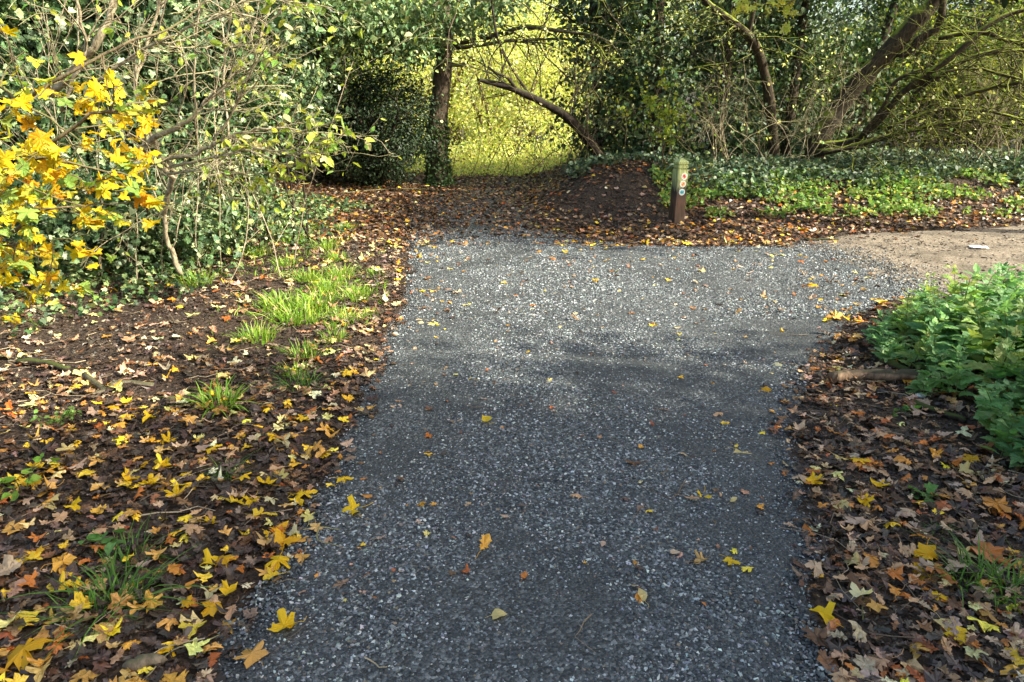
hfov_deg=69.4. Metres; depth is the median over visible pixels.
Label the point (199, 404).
fallen leaf
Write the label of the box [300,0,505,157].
clearing shrub
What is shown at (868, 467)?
fallen leaf
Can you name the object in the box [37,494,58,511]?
fallen leaf
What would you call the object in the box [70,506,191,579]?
grass tuft
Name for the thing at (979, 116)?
bare twig shrub
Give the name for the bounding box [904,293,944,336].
nettle
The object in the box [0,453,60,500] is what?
round leaved plant
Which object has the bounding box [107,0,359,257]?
privet bush
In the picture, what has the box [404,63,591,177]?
bare twig shrub
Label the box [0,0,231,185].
woodland shrub
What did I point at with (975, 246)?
crumpled tissue
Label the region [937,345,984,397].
nettle
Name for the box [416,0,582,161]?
clearing shrub
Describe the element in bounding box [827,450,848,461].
fallen leaf
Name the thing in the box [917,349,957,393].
nettle
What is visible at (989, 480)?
fallen leaf
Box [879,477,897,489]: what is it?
fallen leaf
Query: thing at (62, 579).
fallen leaf
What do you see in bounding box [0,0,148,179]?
woodland shrub
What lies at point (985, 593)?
fallen leaf
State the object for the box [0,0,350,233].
tree
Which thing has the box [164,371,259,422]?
grass tuft
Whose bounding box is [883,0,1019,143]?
woodland shrub
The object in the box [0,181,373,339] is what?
trailing ivy
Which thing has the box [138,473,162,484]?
fallen leaf
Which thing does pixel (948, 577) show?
fallen leaf
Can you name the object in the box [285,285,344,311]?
grass tuft
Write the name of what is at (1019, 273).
nettle
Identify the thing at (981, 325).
nettle
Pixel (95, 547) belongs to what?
fallen leaf
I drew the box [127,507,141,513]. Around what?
fallen leaf
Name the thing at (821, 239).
thin twig
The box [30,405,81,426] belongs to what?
creeping weed
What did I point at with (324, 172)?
evergreen bush
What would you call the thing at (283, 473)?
fallen leaf
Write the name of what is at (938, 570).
fallen leaf
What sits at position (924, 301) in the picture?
nettle
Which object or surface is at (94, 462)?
fallen leaf
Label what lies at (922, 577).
fallen leaf
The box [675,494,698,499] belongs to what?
fallen leaf
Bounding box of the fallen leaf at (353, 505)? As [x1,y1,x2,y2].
[342,494,372,514]
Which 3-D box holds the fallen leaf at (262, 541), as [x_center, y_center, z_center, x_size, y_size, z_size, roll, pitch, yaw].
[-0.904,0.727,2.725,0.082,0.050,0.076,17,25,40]
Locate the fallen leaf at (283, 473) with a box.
[273,468,289,479]
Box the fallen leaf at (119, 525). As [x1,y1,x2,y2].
[101,522,125,529]
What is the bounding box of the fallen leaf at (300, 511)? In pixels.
[293,509,305,516]
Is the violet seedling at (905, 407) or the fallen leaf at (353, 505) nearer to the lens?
the fallen leaf at (353, 505)
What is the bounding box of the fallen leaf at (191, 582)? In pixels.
[185,577,198,588]
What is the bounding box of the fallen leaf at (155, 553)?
[145,547,166,559]
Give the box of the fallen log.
[828,369,955,386]
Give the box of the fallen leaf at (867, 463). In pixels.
[864,457,872,470]
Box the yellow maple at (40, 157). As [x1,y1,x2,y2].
[0,0,281,343]
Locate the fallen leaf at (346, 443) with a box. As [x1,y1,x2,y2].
[340,438,355,447]
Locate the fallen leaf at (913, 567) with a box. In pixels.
[888,560,921,571]
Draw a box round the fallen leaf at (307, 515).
[300,509,314,524]
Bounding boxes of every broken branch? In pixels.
[877,358,910,369]
[909,398,966,423]
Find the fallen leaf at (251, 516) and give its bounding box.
[246,515,267,519]
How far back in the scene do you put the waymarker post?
9.33 m
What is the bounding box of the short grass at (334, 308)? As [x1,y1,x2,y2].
[205,231,390,363]
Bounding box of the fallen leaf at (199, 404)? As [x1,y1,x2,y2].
[195,400,211,408]
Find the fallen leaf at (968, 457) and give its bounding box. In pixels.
[962,454,987,464]
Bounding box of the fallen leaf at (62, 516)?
[52,511,70,522]
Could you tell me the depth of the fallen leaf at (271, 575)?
2.54 m
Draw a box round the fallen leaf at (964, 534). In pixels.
[950,528,969,541]
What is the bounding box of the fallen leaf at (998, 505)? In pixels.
[982,495,1012,513]
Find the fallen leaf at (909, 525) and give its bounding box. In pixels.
[905,523,925,530]
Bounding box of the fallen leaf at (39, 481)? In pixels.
[21,474,50,489]
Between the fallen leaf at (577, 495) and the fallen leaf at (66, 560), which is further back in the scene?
the fallen leaf at (577, 495)
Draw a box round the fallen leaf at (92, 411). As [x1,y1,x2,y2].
[86,406,101,415]
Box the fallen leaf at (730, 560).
[719,554,740,564]
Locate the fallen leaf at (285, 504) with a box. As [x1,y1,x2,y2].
[278,502,299,507]
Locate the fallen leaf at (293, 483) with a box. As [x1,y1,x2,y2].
[282,478,298,487]
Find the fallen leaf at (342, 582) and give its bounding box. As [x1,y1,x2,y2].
[332,572,354,587]
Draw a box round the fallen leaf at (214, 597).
[208,594,218,612]
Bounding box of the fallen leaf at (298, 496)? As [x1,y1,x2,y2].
[287,490,304,505]
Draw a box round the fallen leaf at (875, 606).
[866,598,888,611]
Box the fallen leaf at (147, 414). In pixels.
[142,410,157,421]
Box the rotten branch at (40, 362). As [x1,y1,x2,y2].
[16,358,71,371]
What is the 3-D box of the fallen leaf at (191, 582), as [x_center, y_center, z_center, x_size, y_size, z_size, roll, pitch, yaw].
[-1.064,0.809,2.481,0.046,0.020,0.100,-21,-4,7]
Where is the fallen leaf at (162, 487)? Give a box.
[152,476,174,490]
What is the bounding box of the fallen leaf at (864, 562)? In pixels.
[852,555,869,570]
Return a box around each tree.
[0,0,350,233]
[295,0,620,187]
[411,1,672,155]
[496,0,682,160]
[562,0,721,149]
[574,0,789,159]
[625,0,865,159]
[661,0,819,158]
[679,0,866,151]
[693,0,877,157]
[804,0,1023,188]
[814,0,1013,152]
[894,0,1023,32]
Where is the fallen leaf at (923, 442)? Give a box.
[914,439,928,445]
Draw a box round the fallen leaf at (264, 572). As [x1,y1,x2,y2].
[255,562,276,575]
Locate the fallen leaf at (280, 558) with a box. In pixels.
[265,547,290,569]
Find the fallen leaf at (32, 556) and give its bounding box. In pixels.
[23,551,41,561]
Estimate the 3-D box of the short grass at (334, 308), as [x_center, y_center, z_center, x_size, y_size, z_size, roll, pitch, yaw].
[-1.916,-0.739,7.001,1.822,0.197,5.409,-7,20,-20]
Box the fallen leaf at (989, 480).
[983,471,1001,483]
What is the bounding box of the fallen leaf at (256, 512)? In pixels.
[247,507,269,517]
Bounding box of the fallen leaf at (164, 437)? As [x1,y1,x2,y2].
[157,431,177,442]
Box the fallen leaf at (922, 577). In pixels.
[913,562,934,581]
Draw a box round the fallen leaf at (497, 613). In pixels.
[485,608,506,618]
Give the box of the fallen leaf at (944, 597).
[920,588,947,600]
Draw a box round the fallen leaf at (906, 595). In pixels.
[898,592,916,602]
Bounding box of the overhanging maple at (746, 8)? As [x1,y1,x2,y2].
[731,0,800,34]
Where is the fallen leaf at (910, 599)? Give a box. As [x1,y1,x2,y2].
[908,596,921,601]
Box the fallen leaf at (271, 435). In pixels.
[267,433,280,440]
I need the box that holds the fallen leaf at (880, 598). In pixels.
[866,581,884,604]
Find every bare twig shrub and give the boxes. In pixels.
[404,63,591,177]
[423,3,665,184]
[632,13,861,163]
[671,5,942,164]
[841,11,1023,166]
[844,14,1023,160]
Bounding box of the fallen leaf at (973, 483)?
[956,475,976,488]
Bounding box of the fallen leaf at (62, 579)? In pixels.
[46,571,73,590]
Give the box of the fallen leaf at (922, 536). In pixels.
[910,533,938,539]
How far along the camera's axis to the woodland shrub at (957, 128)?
15.36 m
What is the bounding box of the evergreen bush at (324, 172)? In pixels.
[281,37,392,182]
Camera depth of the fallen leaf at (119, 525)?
2.76 m
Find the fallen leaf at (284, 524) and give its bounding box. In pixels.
[264,521,288,533]
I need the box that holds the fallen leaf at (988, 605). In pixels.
[978,602,994,613]
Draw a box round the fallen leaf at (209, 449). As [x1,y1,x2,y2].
[198,444,221,454]
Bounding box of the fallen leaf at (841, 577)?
[832,574,862,579]
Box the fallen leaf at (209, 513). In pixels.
[205,508,212,518]
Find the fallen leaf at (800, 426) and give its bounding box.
[793,420,806,434]
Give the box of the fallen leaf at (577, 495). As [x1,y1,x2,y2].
[569,493,588,498]
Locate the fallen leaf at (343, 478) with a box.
[330,476,352,482]
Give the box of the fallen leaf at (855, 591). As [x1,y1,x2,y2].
[849,582,872,598]
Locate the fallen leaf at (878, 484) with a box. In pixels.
[870,477,889,487]
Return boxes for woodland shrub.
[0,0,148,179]
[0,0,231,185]
[0,0,301,187]
[51,0,364,192]
[146,1,390,176]
[667,2,815,147]
[740,0,969,150]
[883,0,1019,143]
[905,0,1023,150]
[965,0,1023,136]
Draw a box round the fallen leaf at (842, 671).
[828,648,855,681]
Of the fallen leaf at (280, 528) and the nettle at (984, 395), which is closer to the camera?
the fallen leaf at (280, 528)
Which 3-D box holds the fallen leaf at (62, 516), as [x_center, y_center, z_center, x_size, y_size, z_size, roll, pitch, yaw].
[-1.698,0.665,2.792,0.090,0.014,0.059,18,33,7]
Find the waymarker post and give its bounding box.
[668,158,688,223]
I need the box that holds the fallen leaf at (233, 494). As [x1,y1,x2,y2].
[223,489,247,498]
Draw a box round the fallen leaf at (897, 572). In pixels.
[885,564,903,580]
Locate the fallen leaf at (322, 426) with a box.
[316,422,329,430]
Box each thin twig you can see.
[146,634,219,676]
[303,526,340,545]
[806,238,839,240]
[816,311,875,314]
[861,576,907,620]
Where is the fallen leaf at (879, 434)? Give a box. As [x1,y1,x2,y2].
[873,432,886,438]
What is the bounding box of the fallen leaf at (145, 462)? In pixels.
[137,458,154,467]
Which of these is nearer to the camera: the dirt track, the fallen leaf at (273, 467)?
the fallen leaf at (273, 467)
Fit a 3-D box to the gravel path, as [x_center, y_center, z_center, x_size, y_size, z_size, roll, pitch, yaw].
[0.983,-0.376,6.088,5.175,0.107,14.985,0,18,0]
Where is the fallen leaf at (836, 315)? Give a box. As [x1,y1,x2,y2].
[825,309,848,318]
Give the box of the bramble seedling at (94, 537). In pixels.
[78,528,125,555]
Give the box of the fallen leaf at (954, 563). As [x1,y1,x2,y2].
[944,559,967,571]
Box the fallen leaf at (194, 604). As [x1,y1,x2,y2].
[189,590,198,606]
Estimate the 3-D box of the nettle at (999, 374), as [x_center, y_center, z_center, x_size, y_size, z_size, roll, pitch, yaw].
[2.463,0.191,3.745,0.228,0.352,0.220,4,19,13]
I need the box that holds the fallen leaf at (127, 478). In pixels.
[119,467,140,481]
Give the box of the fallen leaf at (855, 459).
[844,457,870,464]
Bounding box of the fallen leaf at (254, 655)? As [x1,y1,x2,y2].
[233,640,268,668]
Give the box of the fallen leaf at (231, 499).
[223,496,244,504]
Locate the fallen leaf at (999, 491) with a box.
[992,482,1005,493]
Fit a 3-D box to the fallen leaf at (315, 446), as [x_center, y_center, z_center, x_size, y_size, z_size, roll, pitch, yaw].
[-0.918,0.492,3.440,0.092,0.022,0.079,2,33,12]
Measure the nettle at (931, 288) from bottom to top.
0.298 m
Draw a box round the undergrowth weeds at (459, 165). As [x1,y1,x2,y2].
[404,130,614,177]
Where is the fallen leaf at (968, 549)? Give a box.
[949,546,976,557]
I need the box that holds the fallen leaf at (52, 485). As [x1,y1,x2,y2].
[36,474,63,496]
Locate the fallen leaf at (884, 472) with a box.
[874,467,888,475]
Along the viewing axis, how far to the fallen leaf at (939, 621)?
2.31 m
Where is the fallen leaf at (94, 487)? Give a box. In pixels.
[90,484,110,490]
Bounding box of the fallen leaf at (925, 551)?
[912,538,937,559]
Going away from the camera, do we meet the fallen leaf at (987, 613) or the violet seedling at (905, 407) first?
the fallen leaf at (987, 613)
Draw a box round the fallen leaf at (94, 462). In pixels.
[89,456,106,466]
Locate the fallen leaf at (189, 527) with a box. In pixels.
[180,518,197,534]
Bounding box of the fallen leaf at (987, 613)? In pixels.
[969,602,998,622]
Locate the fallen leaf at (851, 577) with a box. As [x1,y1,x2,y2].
[847,571,863,597]
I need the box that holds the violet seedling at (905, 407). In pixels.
[892,404,920,416]
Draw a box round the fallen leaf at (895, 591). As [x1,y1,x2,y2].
[888,583,901,601]
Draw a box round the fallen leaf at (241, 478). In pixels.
[232,472,251,480]
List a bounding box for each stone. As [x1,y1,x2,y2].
[121,653,167,672]
[915,393,925,397]
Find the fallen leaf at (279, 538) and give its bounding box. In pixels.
[262,528,299,551]
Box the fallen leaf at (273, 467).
[270,464,291,469]
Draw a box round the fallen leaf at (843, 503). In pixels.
[829,498,850,510]
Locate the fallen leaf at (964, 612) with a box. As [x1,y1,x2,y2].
[957,595,971,623]
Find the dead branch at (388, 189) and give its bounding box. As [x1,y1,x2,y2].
[341,188,441,193]
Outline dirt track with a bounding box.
[785,224,1023,299]
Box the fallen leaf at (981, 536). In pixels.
[972,530,984,545]
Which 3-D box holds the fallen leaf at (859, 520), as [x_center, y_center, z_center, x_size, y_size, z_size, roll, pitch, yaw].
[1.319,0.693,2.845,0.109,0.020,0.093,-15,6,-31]
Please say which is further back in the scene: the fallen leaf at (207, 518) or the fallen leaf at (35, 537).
the fallen leaf at (207, 518)
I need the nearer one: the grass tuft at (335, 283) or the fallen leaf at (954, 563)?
the fallen leaf at (954, 563)
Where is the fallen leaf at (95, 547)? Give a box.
[76,545,104,552]
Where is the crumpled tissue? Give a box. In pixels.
[969,245,988,248]
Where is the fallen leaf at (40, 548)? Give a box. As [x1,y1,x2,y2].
[24,545,47,556]
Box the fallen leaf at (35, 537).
[26,532,46,541]
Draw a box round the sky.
[255,0,1009,95]
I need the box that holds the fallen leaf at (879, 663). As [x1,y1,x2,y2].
[868,649,903,671]
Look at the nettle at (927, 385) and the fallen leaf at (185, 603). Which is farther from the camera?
the nettle at (927, 385)
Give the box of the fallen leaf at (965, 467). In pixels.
[952,461,975,474]
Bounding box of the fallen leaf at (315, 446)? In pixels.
[310,440,323,450]
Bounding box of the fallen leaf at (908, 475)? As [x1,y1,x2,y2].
[898,473,910,483]
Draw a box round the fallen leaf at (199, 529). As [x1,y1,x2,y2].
[194,520,204,533]
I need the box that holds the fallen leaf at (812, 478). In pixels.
[803,471,822,483]
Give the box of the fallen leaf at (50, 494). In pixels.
[47,492,55,498]
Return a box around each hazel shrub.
[322,46,418,161]
[564,57,647,148]
[773,15,904,140]
[829,0,1017,151]
[924,0,1023,148]
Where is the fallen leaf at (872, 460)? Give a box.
[870,457,883,469]
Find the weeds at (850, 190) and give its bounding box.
[647,162,1023,218]
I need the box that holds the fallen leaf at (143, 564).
[127,559,152,567]
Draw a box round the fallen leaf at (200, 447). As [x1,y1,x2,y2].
[195,444,210,452]
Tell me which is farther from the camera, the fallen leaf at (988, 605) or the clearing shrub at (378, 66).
the clearing shrub at (378, 66)
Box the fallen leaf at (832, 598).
[826,591,848,600]
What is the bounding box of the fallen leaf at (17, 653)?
[0,638,51,671]
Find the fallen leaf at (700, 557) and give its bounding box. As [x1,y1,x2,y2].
[694,550,706,563]
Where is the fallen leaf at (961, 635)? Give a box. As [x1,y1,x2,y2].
[944,617,966,644]
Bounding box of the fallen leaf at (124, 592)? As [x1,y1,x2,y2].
[115,583,141,596]
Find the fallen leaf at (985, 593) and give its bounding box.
[972,578,995,598]
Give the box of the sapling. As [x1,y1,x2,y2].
[608,62,725,169]
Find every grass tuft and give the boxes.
[3,539,219,662]
[7,565,177,650]
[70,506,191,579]
[153,264,228,288]
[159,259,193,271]
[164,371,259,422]
[197,449,259,480]
[222,316,291,344]
[241,244,290,257]
[247,288,313,310]
[250,295,337,325]
[263,365,328,392]
[266,358,314,378]
[268,253,307,267]
[272,337,331,359]
[274,231,312,245]
[276,265,334,283]
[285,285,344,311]
[301,221,324,229]
[302,263,367,280]
[304,235,344,250]
[308,274,347,292]
[316,324,353,344]
[319,303,371,324]
[323,249,351,260]
[327,222,357,229]
[331,281,377,303]
[355,283,373,294]
[357,308,383,316]
[368,266,395,275]
[902,525,1023,610]
[922,517,968,539]
[932,536,1023,620]
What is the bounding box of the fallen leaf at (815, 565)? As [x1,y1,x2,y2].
[804,560,831,577]
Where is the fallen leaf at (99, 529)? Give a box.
[88,524,117,534]
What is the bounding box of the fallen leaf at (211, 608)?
[201,600,224,616]
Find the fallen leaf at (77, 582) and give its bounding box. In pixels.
[66,577,81,588]
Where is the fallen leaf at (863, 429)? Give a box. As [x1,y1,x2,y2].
[849,421,867,432]
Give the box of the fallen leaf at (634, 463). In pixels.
[625,459,640,465]
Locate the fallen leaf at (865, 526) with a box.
[859,516,876,530]
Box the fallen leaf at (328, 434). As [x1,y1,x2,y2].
[324,426,339,437]
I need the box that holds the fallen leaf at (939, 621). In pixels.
[931,609,954,636]
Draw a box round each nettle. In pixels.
[861,309,891,343]
[865,320,897,350]
[872,340,903,362]
[877,308,903,331]
[881,335,913,362]
[887,289,916,321]
[889,299,918,342]
[890,302,922,333]
[894,330,939,369]
[896,292,927,318]
[901,287,931,305]
[903,293,928,303]
[904,292,963,341]
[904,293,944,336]
[904,372,940,394]
[908,303,964,359]
[912,340,952,371]
[914,301,945,333]
[914,321,958,367]
[914,344,950,375]
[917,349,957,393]
[918,272,940,305]
[919,310,966,343]
[921,302,949,315]
[923,280,974,317]
[931,330,984,371]
[935,265,963,307]
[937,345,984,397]
[940,307,992,354]
[941,274,988,332]
[946,263,1002,334]
[948,315,994,375]
[950,272,990,296]
[956,311,1023,354]
[958,301,1005,372]
[960,325,1023,393]
[965,284,999,300]
[968,284,1023,327]
[973,344,1023,399]
[973,384,1015,423]
[975,378,1020,416]
[976,295,1023,359]
[977,262,1018,300]
[978,268,1001,300]
[978,404,1020,440]
[979,412,1023,455]
[984,266,1007,299]
[984,283,1023,343]
[985,272,1023,323]
[989,262,1023,283]
[993,349,1023,389]
[995,287,1023,334]
[996,428,1023,467]
[999,310,1023,349]
[1000,271,1023,298]
[1005,378,1023,415]
[1007,385,1023,429]
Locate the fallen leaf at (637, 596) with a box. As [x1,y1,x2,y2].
[635,586,642,602]
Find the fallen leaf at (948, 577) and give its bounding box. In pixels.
[940,571,963,591]
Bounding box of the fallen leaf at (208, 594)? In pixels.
[201,584,220,600]
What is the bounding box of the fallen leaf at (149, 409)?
[142,402,157,413]
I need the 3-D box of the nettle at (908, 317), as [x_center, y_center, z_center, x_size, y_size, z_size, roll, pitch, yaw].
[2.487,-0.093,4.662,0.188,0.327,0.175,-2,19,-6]
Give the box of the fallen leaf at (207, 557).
[199,548,222,565]
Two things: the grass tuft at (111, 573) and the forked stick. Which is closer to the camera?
the grass tuft at (111, 573)
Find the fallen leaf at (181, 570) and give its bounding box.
[168,564,185,573]
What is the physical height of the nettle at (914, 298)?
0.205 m
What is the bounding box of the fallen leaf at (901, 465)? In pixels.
[894,459,911,471]
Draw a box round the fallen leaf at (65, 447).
[55,443,80,450]
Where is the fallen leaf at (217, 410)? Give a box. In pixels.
[205,407,225,414]
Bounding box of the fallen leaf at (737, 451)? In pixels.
[725,447,750,453]
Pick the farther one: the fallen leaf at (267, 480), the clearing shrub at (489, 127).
the clearing shrub at (489, 127)
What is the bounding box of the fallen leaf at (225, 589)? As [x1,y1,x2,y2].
[217,579,237,597]
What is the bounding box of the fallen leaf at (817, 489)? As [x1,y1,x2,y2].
[812,486,827,496]
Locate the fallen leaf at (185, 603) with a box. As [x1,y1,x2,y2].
[180,595,194,612]
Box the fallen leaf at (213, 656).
[207,652,220,667]
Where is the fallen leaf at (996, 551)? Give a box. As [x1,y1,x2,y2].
[962,540,1022,564]
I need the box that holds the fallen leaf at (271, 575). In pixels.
[263,566,289,579]
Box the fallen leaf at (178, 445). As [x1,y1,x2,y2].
[171,440,188,448]
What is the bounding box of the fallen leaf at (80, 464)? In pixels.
[69,457,86,468]
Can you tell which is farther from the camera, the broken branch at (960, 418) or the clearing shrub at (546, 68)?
the clearing shrub at (546, 68)
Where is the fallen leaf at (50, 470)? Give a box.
[37,467,55,476]
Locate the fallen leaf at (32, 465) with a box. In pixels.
[25,460,44,467]
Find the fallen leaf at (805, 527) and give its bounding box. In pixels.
[802,523,817,542]
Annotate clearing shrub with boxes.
[270,3,429,146]
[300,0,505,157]
[373,0,578,145]
[382,1,536,152]
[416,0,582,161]
[417,0,613,146]
[493,0,654,147]
[507,0,694,134]
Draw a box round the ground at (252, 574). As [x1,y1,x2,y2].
[0,96,1023,681]
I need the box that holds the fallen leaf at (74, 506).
[64,496,81,513]
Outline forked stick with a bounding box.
[81,372,153,394]
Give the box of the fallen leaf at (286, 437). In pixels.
[274,432,290,449]
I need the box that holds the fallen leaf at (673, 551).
[670,549,679,553]
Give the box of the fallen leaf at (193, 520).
[188,515,205,522]
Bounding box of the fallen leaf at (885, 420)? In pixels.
[875,418,890,422]
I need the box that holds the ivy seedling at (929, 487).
[906,482,942,502]
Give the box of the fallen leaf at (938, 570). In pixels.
[918,560,945,573]
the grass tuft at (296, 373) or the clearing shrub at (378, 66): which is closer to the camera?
the grass tuft at (296, 373)
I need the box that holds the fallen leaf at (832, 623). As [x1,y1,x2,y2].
[829,618,840,628]
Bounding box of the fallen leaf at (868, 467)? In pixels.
[862,465,877,471]
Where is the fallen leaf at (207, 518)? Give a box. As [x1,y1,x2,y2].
[202,516,216,523]
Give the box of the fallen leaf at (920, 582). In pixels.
[908,574,933,588]
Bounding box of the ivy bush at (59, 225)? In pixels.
[0,5,242,306]
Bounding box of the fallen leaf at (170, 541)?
[165,529,175,543]
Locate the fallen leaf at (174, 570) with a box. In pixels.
[159,561,178,574]
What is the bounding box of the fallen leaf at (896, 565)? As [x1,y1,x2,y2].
[879,562,903,571]
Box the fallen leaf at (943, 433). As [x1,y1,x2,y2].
[932,431,952,435]
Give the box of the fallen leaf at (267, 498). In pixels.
[259,496,277,504]
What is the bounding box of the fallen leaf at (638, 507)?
[636,505,643,514]
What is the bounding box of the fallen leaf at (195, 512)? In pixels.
[189,506,205,514]
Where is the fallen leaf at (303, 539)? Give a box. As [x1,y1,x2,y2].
[293,536,308,542]
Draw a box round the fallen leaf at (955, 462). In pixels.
[951,454,967,467]
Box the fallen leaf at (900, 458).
[893,455,920,464]
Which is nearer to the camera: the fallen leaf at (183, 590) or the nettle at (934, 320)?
the fallen leaf at (183, 590)
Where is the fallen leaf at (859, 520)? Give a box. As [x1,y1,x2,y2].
[844,516,867,524]
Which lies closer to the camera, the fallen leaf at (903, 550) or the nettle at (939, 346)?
the fallen leaf at (903, 550)
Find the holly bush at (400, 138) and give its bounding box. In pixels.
[302,56,452,187]
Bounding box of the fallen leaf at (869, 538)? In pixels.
[865,535,873,547]
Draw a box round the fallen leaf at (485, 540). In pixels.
[476,533,491,556]
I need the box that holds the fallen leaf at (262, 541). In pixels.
[256,531,275,547]
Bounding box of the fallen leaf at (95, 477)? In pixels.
[92,469,99,480]
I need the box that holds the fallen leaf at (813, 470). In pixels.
[805,468,831,474]
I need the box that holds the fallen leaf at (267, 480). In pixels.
[257,476,278,485]
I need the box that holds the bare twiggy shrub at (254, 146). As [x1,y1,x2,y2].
[0,0,456,286]
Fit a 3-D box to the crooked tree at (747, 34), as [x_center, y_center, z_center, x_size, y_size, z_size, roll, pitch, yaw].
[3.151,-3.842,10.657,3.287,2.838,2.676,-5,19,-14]
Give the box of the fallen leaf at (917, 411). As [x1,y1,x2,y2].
[911,405,926,415]
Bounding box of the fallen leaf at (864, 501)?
[856,490,874,506]
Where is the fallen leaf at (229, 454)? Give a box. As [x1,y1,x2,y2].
[225,450,234,462]
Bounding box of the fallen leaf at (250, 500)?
[242,491,259,507]
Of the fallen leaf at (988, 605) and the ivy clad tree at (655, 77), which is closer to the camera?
the fallen leaf at (988, 605)
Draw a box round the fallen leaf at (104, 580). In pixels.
[95,571,107,589]
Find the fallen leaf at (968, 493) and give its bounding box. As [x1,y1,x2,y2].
[958,488,976,501]
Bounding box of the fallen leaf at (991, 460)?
[988,456,1007,461]
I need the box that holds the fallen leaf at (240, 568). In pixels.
[235,561,245,572]
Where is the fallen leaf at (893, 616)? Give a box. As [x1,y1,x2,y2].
[890,610,897,620]
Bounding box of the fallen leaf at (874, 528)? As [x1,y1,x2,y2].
[869,525,880,531]
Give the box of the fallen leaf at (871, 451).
[861,449,881,454]
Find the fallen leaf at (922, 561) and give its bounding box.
[918,557,934,569]
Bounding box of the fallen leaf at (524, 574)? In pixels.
[521,571,527,579]
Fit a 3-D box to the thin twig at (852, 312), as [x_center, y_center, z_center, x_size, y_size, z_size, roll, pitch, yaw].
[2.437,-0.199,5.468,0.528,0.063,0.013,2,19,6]
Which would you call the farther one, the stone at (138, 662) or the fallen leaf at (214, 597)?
the fallen leaf at (214, 597)
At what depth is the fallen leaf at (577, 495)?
3.06 m
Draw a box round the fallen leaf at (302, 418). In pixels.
[296,414,309,421]
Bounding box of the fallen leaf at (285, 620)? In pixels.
[266,608,306,631]
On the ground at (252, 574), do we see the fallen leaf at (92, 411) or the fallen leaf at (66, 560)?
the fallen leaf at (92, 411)
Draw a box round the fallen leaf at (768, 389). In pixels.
[759,386,771,391]
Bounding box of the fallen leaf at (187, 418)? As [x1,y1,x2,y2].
[182,415,195,425]
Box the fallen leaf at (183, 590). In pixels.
[175,581,185,594]
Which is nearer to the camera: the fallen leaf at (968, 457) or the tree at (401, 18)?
the fallen leaf at (968, 457)
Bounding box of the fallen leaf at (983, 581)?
[979,577,994,585]
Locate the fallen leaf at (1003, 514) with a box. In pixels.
[998,511,1010,519]
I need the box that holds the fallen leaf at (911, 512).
[900,504,919,516]
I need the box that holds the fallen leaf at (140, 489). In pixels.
[132,486,144,501]
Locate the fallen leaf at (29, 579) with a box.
[15,569,38,587]
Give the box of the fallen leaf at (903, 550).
[896,533,908,557]
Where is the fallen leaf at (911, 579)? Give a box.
[902,573,920,589]
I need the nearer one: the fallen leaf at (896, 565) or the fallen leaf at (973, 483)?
the fallen leaf at (896, 565)
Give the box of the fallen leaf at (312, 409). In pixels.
[301,406,316,414]
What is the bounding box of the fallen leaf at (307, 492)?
[287,489,317,497]
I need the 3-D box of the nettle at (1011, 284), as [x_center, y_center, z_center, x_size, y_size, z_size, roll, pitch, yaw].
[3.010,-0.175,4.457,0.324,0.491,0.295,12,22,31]
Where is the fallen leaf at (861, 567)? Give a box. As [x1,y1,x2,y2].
[854,564,876,569]
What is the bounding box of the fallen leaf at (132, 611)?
[127,601,146,614]
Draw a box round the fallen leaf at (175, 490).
[163,484,185,502]
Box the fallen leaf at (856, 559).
[843,551,861,564]
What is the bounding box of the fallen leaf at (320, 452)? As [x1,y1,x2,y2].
[315,442,329,457]
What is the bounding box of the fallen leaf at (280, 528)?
[269,525,288,532]
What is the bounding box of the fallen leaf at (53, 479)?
[33,477,58,487]
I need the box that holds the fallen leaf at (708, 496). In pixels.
[697,485,711,498]
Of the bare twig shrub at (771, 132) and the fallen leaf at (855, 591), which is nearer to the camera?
the fallen leaf at (855, 591)
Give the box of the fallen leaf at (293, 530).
[282,523,299,535]
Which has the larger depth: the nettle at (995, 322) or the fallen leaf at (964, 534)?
the nettle at (995, 322)
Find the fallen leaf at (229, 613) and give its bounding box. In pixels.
[224,596,238,619]
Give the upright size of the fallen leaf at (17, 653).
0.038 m
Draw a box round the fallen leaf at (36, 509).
[21,501,47,516]
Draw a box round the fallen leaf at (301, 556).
[295,550,309,563]
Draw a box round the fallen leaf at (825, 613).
[809,601,842,626]
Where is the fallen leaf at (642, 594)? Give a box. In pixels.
[638,588,648,606]
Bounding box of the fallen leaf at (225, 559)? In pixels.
[215,548,235,566]
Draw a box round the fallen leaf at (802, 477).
[792,472,809,482]
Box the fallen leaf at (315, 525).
[310,519,322,531]
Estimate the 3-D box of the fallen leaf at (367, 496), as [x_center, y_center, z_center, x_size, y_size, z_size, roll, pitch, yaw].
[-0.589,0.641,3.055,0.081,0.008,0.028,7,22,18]
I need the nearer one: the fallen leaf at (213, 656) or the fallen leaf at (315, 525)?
the fallen leaf at (213, 656)
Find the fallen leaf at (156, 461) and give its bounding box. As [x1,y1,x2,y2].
[152,459,171,471]
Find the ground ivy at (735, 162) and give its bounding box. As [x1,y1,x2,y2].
[560,145,1023,198]
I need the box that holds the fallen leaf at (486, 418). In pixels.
[482,415,491,422]
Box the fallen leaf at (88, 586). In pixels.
[79,584,103,589]
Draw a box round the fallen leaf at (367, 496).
[361,494,377,497]
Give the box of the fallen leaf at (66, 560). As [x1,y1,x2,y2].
[45,552,76,573]
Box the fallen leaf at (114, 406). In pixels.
[102,404,123,410]
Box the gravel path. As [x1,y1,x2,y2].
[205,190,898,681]
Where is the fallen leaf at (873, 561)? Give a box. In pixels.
[859,545,879,567]

